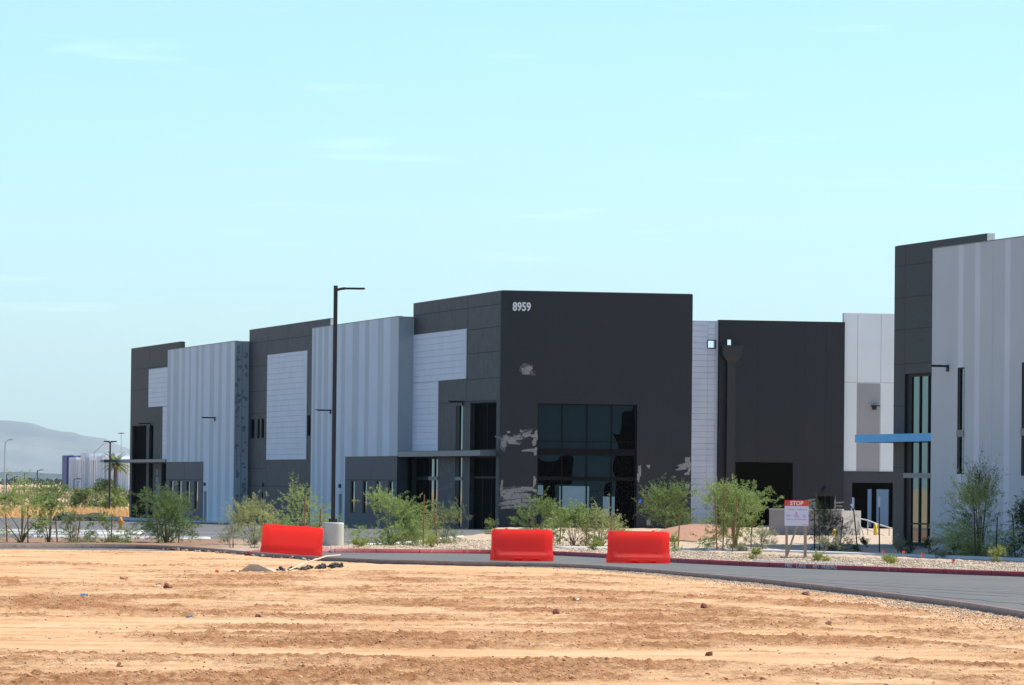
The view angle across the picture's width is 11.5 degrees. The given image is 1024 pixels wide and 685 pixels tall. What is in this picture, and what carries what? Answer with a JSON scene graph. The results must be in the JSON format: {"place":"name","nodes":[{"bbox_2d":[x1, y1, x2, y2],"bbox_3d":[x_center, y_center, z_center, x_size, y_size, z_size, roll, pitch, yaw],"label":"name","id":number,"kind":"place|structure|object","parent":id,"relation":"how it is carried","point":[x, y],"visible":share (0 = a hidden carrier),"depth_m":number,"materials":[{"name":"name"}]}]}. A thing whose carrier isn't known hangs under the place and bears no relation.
{"place":"outdoors","nodes":[
{"label":"outdoors","id":0,"kind":"place"},
{"bbox_2d":[0,482,128,517],"bbox_3d":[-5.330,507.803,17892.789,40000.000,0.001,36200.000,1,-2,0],"label":"ground","id":1,"kind":"structure","parent":0,"point":[9,486],"depth_m":1506.23,"materials":[{"name":"soil"}]},
{"bbox_2d":[0,492,32,507],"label":"desert bush","id":2,"kind":"object","parent":1,"relation":"on","point":[5,496],"visible":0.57,"depth_m":504.14,"materials":[{"name":"green plant"}]},
{"bbox_2d":[0,478,61,485],"bbox_3d":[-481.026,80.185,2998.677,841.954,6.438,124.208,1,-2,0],"label":"distant trees","id":3,"kind":"object","parent":1,"relation":"on","point":[32,480],"visible":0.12,"depth_m":2962.98,"materials":[{"name":"plant"}]},
{"bbox_2d":[33,479,71,506],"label":"desert bush","id":4,"kind":"object","parent":1,"relation":"on","point":[51,488],"visible":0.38,"depth_m":514.36,"materials":[{"name":"green plant"}]},
{"bbox_2d":[0,504,128,517],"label":"dry grass","id":5,"kind":"structure","parent":1,"relation":"on","point":[119,512],"depth_m":407.60,"materials":[{"name":"plant"}]},
{"bbox_2d":[0,485,128,507],"bbox_3d":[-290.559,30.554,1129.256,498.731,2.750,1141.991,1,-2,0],"label":"desert scrub","id":6,"kind":"object","parent":1,"relation":"on","point":[99,496],"visible":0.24,"depth_m":791.91,"materials":[{"name":"green plant"}]},
{"bbox_2d":[62,486,95,508],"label":"desert bush","id":7,"kind":"object","parent":1,"relation":"on","point":[78,498],"visible":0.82,"depth_m":511.16,"materials":[{"name":"green plant"}]},
{"bbox_2d":[85,478,127,508],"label":"desert bush","id":8,"kind":"object","parent":1,"relation":"on","point":[102,485],"visible":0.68,"depth_m":518.97,"materials":[{"name":"green plant"}]},
{"bbox_2d":[104,441,116,508],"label":"street lamp","id":9,"kind":"object","parent":1,"relation":"on","point":[109,500],"visible":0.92,"depth_m":429.78,"materials":[{"name":"black metal"}]},
{"bbox_2d":[98,492,128,509],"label":"desert bush","id":10,"kind":"object","parent":1,"relation":"on","point":[119,500],"visible":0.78,"depth_m":504.36,"materials":[{"name":"green plant"}]},
{"bbox_2d":[102,452,129,508],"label":"palm tree","id":11,"kind":"object","parent":1,"relation":"on","point":[116,466],"visible":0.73,"depth_m":519.67,"materials":[{"name":"green plant"}]},
{"bbox_2d":[0,420,129,479],"bbox_3d":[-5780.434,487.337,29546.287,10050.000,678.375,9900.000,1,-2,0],"label":"mountain","id":12,"kind":"structure","parent":0,"point":[33,448],"depth_m":27056.99,"materials":[{"name":"stone"}]},
{"bbox_2d":[62,453,129,491],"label":"warehouse","id":13,"kind":"structure","parent":0,"point":[71,470],"depth_m":1467.34,"materials":[{"name":"white"}]},
{"bbox_2d":[0,517,487,550],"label":"parking lot","id":14,"kind":"structure","parent":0,"point":[207,529],"depth_m":243.73,"materials":[{"name":"asphalt"}]},
{"bbox_2d":[0,529,145,534],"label":"kerb","id":15,"kind":"structure","parent":14,"relation":"on","point":[32,531],"depth_m":224.55,"materials":[{"name":"concrete"}]},
{"bbox_2d":[53,512,103,520],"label":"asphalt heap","id":16,"kind":"object","parent":14,"relation":"on","point":[89,518],"visible":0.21,"depth_m":329.64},
{"bbox_2d":[26,535,210,538],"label":"kerb","id":17,"kind":"structure","parent":14,"relation":"on","point":[106,536],"depth_m":209.45,"materials":[{"name":"concrete"}]},
{"bbox_2d":[100,290,893,528],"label":"warehouse","id":18,"kind":"structure","parent":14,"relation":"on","point":[495,405],"depth_m":287.50,"materials":[{"name":"grey paint"}]},
{"bbox_2d":[133,463,145,517],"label":"window","id":19,"kind":"structure","parent":18,"relation":"in","point":[139,468],"depth_m":365.52,"materials":[{"name":"black glass"}]},
{"bbox_2d":[134,425,146,459],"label":"window","id":20,"kind":"structure","parent":18,"relation":"in","point":[140,431],"depth_m":365.52,"materials":[{"name":"black glass"}]},
{"bbox_2d":[151,463,152,515],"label":"window","id":21,"kind":"structure","parent":18,"relation":"in","point":[151,463],"depth_m":360.29,"materials":[{"name":"black glass"}]},
{"bbox_2d":[186,481,189,509],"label":"window","id":22,"kind":"structure","parent":18,"relation":"in","point":[187,482],"depth_m":339.96,"materials":[{"name":"black glass"}]},
{"bbox_2d":[194,481,197,509],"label":"window","id":23,"kind":"structure","parent":18,"relation":"in","point":[195,482],"depth_m":337.06,"materials":[{"name":"black glass"}]},
{"bbox_2d":[350,481,354,512],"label":"window","id":24,"kind":"structure","parent":18,"relation":"in","point":[352,483],"depth_m":288.73,"materials":[{"name":"black glass"}]},
{"bbox_2d":[362,481,366,512],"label":"window","id":25,"kind":"structure","parent":18,"relation":"in","point":[364,499],"depth_m":285.50,"materials":[{"name":"black glass"}]},
{"bbox_2d":[375,481,380,513],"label":"window","id":26,"kind":"structure","parent":18,"relation":"in","point":[377,482],"depth_m":282.11,"materials":[{"name":"black glass"}]},
{"bbox_2d":[388,481,392,513],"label":"window","id":27,"kind":"structure","parent":18,"relation":"in","point":[390,483],"depth_m":278.82,"materials":[{"name":"black glass"}]},
{"bbox_2d":[416,457,429,520],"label":"window","id":28,"kind":"structure","parent":18,"relation":"in","point":[422,463],"depth_m":276.08,"materials":[{"name":"black glass"}]},
{"bbox_2d":[428,457,437,527],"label":"window","id":29,"kind":"structure","parent":18,"relation":"in","point":[433,478],"depth_m":272.83,"materials":[{"name":"black glass"}]},
{"bbox_2d":[455,457,461,528],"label":"window","id":30,"kind":"structure","parent":18,"relation":"in","point":[458,472],"depth_m":266.77,"materials":[{"name":"black glass"}]},
{"bbox_2d":[456,405,462,450],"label":"window","id":31,"kind":"structure","parent":18,"relation":"in","point":[459,409],"depth_m":266.83,"materials":[{"name":"black glass"}]},
{"bbox_2d":[473,456,495,528],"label":"window","id":32,"kind":"structure","parent":18,"relation":"in","point":[484,467],"depth_m":262.25,"materials":[{"name":"black glass"}]},
{"bbox_2d":[474,402,496,449],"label":"window","id":33,"kind":"structure","parent":18,"relation":"in","point":[485,413],"depth_m":262.25,"materials":[{"name":"black glass"}]},
{"bbox_2d":[537,403,636,527],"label":"window","id":34,"kind":"structure","parent":18,"relation":"in","point":[585,451],"depth_m":259.19,"materials":[{"name":"black glass"}]},
{"bbox_2d":[758,489,772,525],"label":"window","id":35,"kind":"structure","parent":18,"relation":"in","point":[765,517],"depth_m":311.73,"materials":[{"name":"glass"}]},
{"bbox_2d":[0,544,1023,617],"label":"kerb","id":36,"kind":"structure","parent":14,"relation":"on","point":[959,604],"depth_m":150.43,"materials":[{"name":"concrete"}]},
{"bbox_2d":[769,509,860,535],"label":"dock wall","id":37,"kind":"structure","parent":14,"relation":"on","point":[776,518],"depth_m":233.33,"materials":[{"name":"paint"}]},
{"bbox_2d":[855,233,1023,553],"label":"warehouse","id":38,"kind":"structure","parent":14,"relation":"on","point":[958,347],"depth_m":196.96,"materials":[{"name":"grey paint"}]},
{"bbox_2d":[903,372,931,545],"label":"window","id":39,"kind":"structure","parent":38,"relation":"in","point":[917,475],"depth_m":204.09,"materials":[{"name":"black glass"}]},
{"bbox_2d":[956,367,964,473],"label":"window","id":40,"kind":"structure","parent":38,"relation":"in","point":[961,371],"depth_m":196.22,"materials":[{"name":"black glass"}]},
{"bbox_2d":[1020,362,1023,475],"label":"window","id":41,"kind":"structure","parent":38,"relation":"in","point":[1022,407],"depth_m":189.24,"materials":[{"name":"black glass"}]},
{"bbox_2d":[0,548,1023,684],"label":"ground","id":42,"kind":"structure","parent":0,"point":[32,627],"depth_m":86.79,"materials":[{"name":"beige soil"}]},
{"bbox_2d":[241,564,275,571],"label":"concrete chunk","id":43,"kind":"object","parent":42,"relation":"on","point":[254,567],"visible":1,"depth_m":140.88,"materials":[{"name":"concrete"}]},
{"bbox_2d":[231,562,343,571],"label":"asphalt rubble","id":44,"kind":"object","parent":42,"relation":"on","point":[331,565],"visible":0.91,"depth_m":147.23,"materials":[{"name":"asphalt"}]},
{"bbox_2d":[289,554,340,569],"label":"stick","id":45,"kind":"object","parent":44,"relation":"on","point":[314,560],"visible":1,"depth_m":143.79,"materials":[{"name":"beige"}]},
{"bbox_2d":[0,551,1023,684],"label":"soil clods","id":46,"kind":"object","parent":42,"relation":"on","point":[607,657],"visible":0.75,"depth_m":79.37,"materials":[{"name":"soil"}]},
{"bbox_2d":[427,560,1023,610],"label":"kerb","id":47,"kind":"structure","parent":42,"relation":"on","point":[793,581],"depth_m":124.15,"materials":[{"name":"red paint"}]},
{"bbox_2d":[0,527,1023,570],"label":"planting bed","id":48,"kind":"object","parent":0,"point":[798,543],"visible":0.39,"depth_m":195.52,"materials":[{"name":"gravel"}]},
{"bbox_2d":[0,469,69,542],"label":"desert tree","id":49,"kind":"object","parent":48,"relation":"on","point":[23,502],"visible":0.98,"depth_m":189.33,"materials":[{"name":"green plant"}]},
{"bbox_2d":[26,490,64,541],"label":"desert tree","id":50,"kind":"object","parent":48,"relation":"on","point":[49,538],"visible":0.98,"depth_m":189.99,"materials":[{"name":"green plant"}]},
{"bbox_2d":[53,505,103,542],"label":"desert tree","id":51,"kind":"object","parent":48,"relation":"on","point":[69,521],"visible":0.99,"depth_m":190.76,"materials":[{"name":"green plant"}]},
{"bbox_2d":[79,510,143,542],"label":"desert tree","id":52,"kind":"object","parent":48,"relation":"on","point":[106,520],"visible":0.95,"depth_m":191.88,"materials":[{"name":"green plant"}]},
{"bbox_2d":[128,482,206,541],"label":"desert tree","id":53,"kind":"object","parent":48,"relation":"on","point":[170,512],"visible":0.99,"depth_m":192.91,"materials":[{"name":"green plant"}]},
{"bbox_2d":[215,521,244,547],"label":"shrub","id":54,"kind":"object","parent":48,"relation":"on","point":[221,537],"visible":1,"depth_m":184.08,"materials":[{"name":"green plant"}]},
{"bbox_2d":[216,490,285,544],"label":"desert tree","id":55,"kind":"object","parent":48,"relation":"on","point":[245,510],"visible":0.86,"depth_m":190.81,"materials":[{"name":"green plant"}]},
{"bbox_2d":[242,532,261,547],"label":"shrub","id":56,"kind":"object","parent":48,"relation":"on","point":[257,538],"visible":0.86,"depth_m":182.26,"materials":[{"name":"green plant"}]},
{"bbox_2d":[255,469,346,541],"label":"desert tree","id":57,"kind":"object","parent":48,"relation":"on","point":[308,508],"visible":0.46,"depth_m":196.80,"materials":[{"name":"green plant"}]},
{"bbox_2d":[322,285,364,545],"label":"street lamp","id":58,"kind":"object","parent":48,"relation":"on","point":[333,531],"visible":0.91,"depth_m":190.58,"materials":[{"name":"metal"}]},
{"bbox_2d":[350,536,367,547],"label":"shrub","id":59,"kind":"object","parent":48,"relation":"on","point":[357,542],"visible":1,"depth_m":186.27,"materials":[{"name":"green plant"}]},
{"bbox_2d":[344,484,445,545],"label":"desert tree","id":60,"kind":"object","parent":48,"relation":"on","point":[414,527],"visible":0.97,"depth_m":193.13,"materials":[{"name":"green plant"}]},
{"bbox_2d":[422,535,440,547],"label":"shrub","id":61,"kind":"object","parent":48,"relation":"on","point":[430,540],"visible":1,"depth_m":188.59,"materials":[{"name":"green plant"}]},
{"bbox_2d":[407,498,472,543],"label":"desert tree","id":62,"kind":"object","parent":48,"relation":"on","point":[448,515],"visible":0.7,"depth_m":198.28,"materials":[{"name":"green plant"}]},
{"bbox_2d":[481,517,498,533],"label":"shrub","id":63,"kind":"object","parent":48,"relation":"on","point":[490,523],"visible":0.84,"depth_m":223.76,"materials":[{"name":"green plant"}]},
{"bbox_2d":[507,486,567,539],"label":"desert tree","id":64,"kind":"object","parent":48,"relation":"on","point":[546,511],"visible":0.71,"depth_m":203.28,"materials":[{"name":"green plant"}]},
{"bbox_2d":[543,497,607,545],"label":"desert tree","id":65,"kind":"object","parent":48,"relation":"on","point":[583,514],"visible":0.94,"depth_m":196.94,"materials":[{"name":"green plant"}]},
{"bbox_2d":[585,538,602,549],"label":"shrub","id":66,"kind":"object","parent":48,"relation":"on","point":[595,544],"visible":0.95,"depth_m":187.35,"materials":[{"name":"green plant"}]},
{"bbox_2d":[565,495,629,545],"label":"desert tree","id":67,"kind":"object","parent":48,"relation":"on","point":[598,515],"visible":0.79,"depth_m":197.26,"materials":[{"name":"green plant"}]},
{"bbox_2d":[251,538,1023,571],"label":"bed gravel","id":68,"kind":"structure","parent":48,"relation":"on","point":[955,565],"depth_m":169.63,"materials":[{"name":"gravel"}]},
{"bbox_2d":[631,473,705,530],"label":"desert tree","id":69,"kind":"object","parent":48,"relation":"on","point":[660,496],"visible":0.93,"depth_m":233.56,"materials":[{"name":"green plant"}]},
{"bbox_2d":[669,531,682,551],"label":"shrub","id":70,"kind":"object","parent":48,"relation":"on","point":[672,539],"visible":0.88,"depth_m":186.32,"materials":[{"name":"green plant"}]},
{"bbox_2d":[660,524,743,541],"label":"dirt mound","id":71,"kind":"object","parent":48,"relation":"on","point":[696,530],"visible":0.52,"depth_m":217.15,"materials":[{"name":"brown soil"}]},
{"bbox_2d":[714,493,717,550],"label":"tree stake","id":72,"kind":"object","parent":48,"relation":"on","point":[715,521],"visible":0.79,"depth_m":188.27,"materials":[{"name":"brown wood"}]},
{"bbox_2d":[722,488,724,550],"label":"tree stake","id":73,"kind":"object","parent":48,"relation":"on","point":[723,522],"visible":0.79,"depth_m":189.06,"materials":[{"name":"brown wood"}]},
{"bbox_2d":[732,495,737,551],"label":"tree stake","id":74,"kind":"object","parent":48,"relation":"on","point":[734,523],"visible":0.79,"depth_m":188.07,"materials":[{"name":"brown wood"}]},
{"bbox_2d":[689,473,784,550],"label":"desert tree","id":75,"kind":"object","parent":48,"relation":"on","point":[745,497],"visible":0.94,"depth_m":190.07,"materials":[{"name":"green plant"}]},
{"bbox_2d":[735,534,753,550],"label":"shrub","id":76,"kind":"object","parent":48,"relation":"on","point":[741,547],"visible":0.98,"depth_m":188.54,"materials":[{"name":"green plant"}]},
{"bbox_2d":[745,544,761,558],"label":"shrub","id":77,"kind":"object","parent":48,"relation":"on","point":[755,551],"visible":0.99,"depth_m":168.29,"materials":[{"name":"green plant"}]},
{"bbox_2d":[751,525,771,548],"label":"shrub","id":78,"kind":"object","parent":48,"relation":"on","point":[762,534],"visible":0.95,"depth_m":189.06,"materials":[{"name":"green plant"}]},
{"bbox_2d":[757,525,779,543],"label":"shrub","id":79,"kind":"object","parent":48,"relation":"on","point":[773,540],"visible":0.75,"depth_m":205.77,"materials":[{"name":"green plant"}]},
{"bbox_2d":[780,500,810,558],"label":"notice board","id":80,"kind":"object","parent":48,"relation":"on","point":[796,513],"visible":0.99,"depth_m":172.36,"materials":[{"name":"grey"}]},
{"bbox_2d":[810,549,831,561],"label":"shrub","id":81,"kind":"object","parent":48,"relation":"on","point":[819,556],"visible":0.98,"depth_m":165.74,"materials":[{"name":"green plant"}]},
{"bbox_2d":[816,533,829,550],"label":"shrub","id":82,"kind":"object","parent":48,"relation":"on","point":[824,541],"visible":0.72,"depth_m":187.38,"materials":[{"name":"green plant"}]},
{"bbox_2d":[799,493,866,550],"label":"desert tree","id":83,"kind":"object","parent":48,"relation":"on","point":[824,520],"visible":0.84,"depth_m":192.07,"materials":[{"name":"green plant"}]},
{"bbox_2d":[829,532,851,551],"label":"shrub","id":84,"kind":"object","parent":48,"relation":"on","point":[837,541],"visible":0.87,"depth_m":187.09,"materials":[{"name":"green plant"}]},
{"bbox_2d":[852,498,857,551],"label":"tree stake","id":85,"kind":"object","parent":48,"relation":"on","point":[854,523],"visible":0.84,"depth_m":189.87,"materials":[{"name":"brown wood"}]},
{"bbox_2d":[849,534,870,550],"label":"shrub","id":86,"kind":"object","parent":48,"relation":"on","point":[863,541],"visible":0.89,"depth_m":191.83,"materials":[{"name":"green plant"}]},
{"bbox_2d":[861,518,892,535],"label":"handrail","id":87,"kind":"object","parent":48,"relation":"on","point":[867,529],"visible":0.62,"depth_m":235.84,"materials":[{"name":"grey"}]},
{"bbox_2d":[880,553,899,562],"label":"shrub","id":88,"kind":"object","parent":48,"relation":"on","point":[889,558],"visible":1,"depth_m":162.32,"materials":[{"name":"green plant"}]},
{"bbox_2d":[889,534,906,553],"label":"shrub","id":89,"kind":"object","parent":48,"relation":"on","point":[899,542],"visible":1,"depth_m":184.60,"materials":[{"name":"green plant"}]},
{"bbox_2d":[896,538,916,553],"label":"shrub","id":90,"kind":"object","parent":48,"relation":"on","point":[911,550],"visible":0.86,"depth_m":187.83,"materials":[{"name":"green plant"}]},
{"bbox_2d":[917,536,940,553],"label":"shrub","id":91,"kind":"object","parent":48,"relation":"on","point":[926,542],"visible":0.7,"depth_m":186.31,"materials":[{"name":"green plant"}]},
{"bbox_2d":[929,532,950,557],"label":"shrub","id":92,"kind":"object","parent":48,"relation":"on","point":[943,553],"visible":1,"depth_m":178.26,"materials":[{"name":"green plant"}]},
{"bbox_2d":[926,461,1023,556],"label":"desert tree","id":93,"kind":"object","parent":48,"relation":"on","point":[973,498],"visible":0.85,"depth_m":180.50,"materials":[{"name":"green plant"}]},
{"bbox_2d":[945,445,1012,550],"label":"desert tree","id":94,"kind":"object","parent":48,"relation":"on","point":[983,511],"visible":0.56,"depth_m":186.33,"materials":[{"name":"green plant"}]},
{"bbox_2d":[988,543,1009,562],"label":"shrub","id":95,"kind":"object","parent":48,"relation":"on","point":[995,552],"visible":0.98,"depth_m":167.84,"materials":[{"name":"green plant"}]},
{"bbox_2d":[1000,488,1023,556],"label":"desert tree","id":96,"kind":"object","parent":48,"relation":"on","point":[1021,512],"visible":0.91,"depth_m":181.37,"materials":[{"name":"green plant"}]},
{"bbox_2d":[0,0,1023,480],"label":"sky","id":97,"kind":"structure","parent":0,"point":[194,172],"materials":[{"name":"blue"}]},
{"bbox_2d":[322,553,1023,609],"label":"road","id":98,"kind":"structure","parent":0,"point":[988,583],"depth_m":145.24,"materials":[{"name":"asphalt"}]},
{"bbox_2d":[260,524,322,555],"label":"traffic barrier","id":99,"kind":"object","parent":98,"relation":"on","point":[292,540],"visible":0.93,"depth_m":172.51,"materials":[{"name":"red plastic"}]},
{"bbox_2d":[490,528,553,560],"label":"traffic barrier","id":100,"kind":"object","parent":98,"relation":"on","point":[507,544],"visible":1,"depth_m":167.61,"materials":[{"name":"red plastic"}]},
{"bbox_2d":[245,548,1023,576],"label":"kerb","id":101,"kind":"structure","parent":98,"relation":"on","point":[838,567],"depth_m":161.83,"materials":[{"name":"red paint"}]},
{"bbox_2d":[785,564,836,568],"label":"kerb lettering","id":102,"kind":"object","parent":101,"relation":"attached to","point":[815,567],"visible":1,"depth_m":157.22,"materials":[{"name":"beige paint"}]},
{"bbox_2d":[606,530,669,562],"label":"traffic barrier","id":103,"kind":"object","parent":98,"relation":"on","point":[652,546],"visible":1,"depth_m":165.31,"materials":[{"name":"red plastic"}]},
{"bbox_2d":[507,566,1023,632],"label":"verge gravel","id":104,"kind":"structure","parent":0,"point":[784,588],"depth_m":113.22,"materials":[{"name":"gravel"}]},
{"bbox_2d":[553,546,1023,560],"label":"sidewalk","id":105,"kind":"structure","parent":0,"point":[911,555],"depth_m":183.80,"materials":[{"name":"concrete"}]},
{"bbox_2d":[753,560,865,564],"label":"sidewalk","id":106,"kind":"structure","parent":0,"point":[810,562],"depth_m":160.67,"materials":[{"name":"concrete"}]},
{"bbox_2d":[695,572,1016,590],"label":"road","id":107,"kind":"structure","parent":0,"point":[867,582],"depth_m":135.53,"materials":[{"name":"asphalt"}]},
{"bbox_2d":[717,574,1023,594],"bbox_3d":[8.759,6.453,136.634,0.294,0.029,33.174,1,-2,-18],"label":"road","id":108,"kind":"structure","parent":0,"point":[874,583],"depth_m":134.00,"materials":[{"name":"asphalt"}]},
{"bbox_2d":[838,586,1023,604],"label":"road","id":109,"kind":"structure","parent":0,"point":[938,596],"depth_m":118.52,"materials":[{"name":"grey"}]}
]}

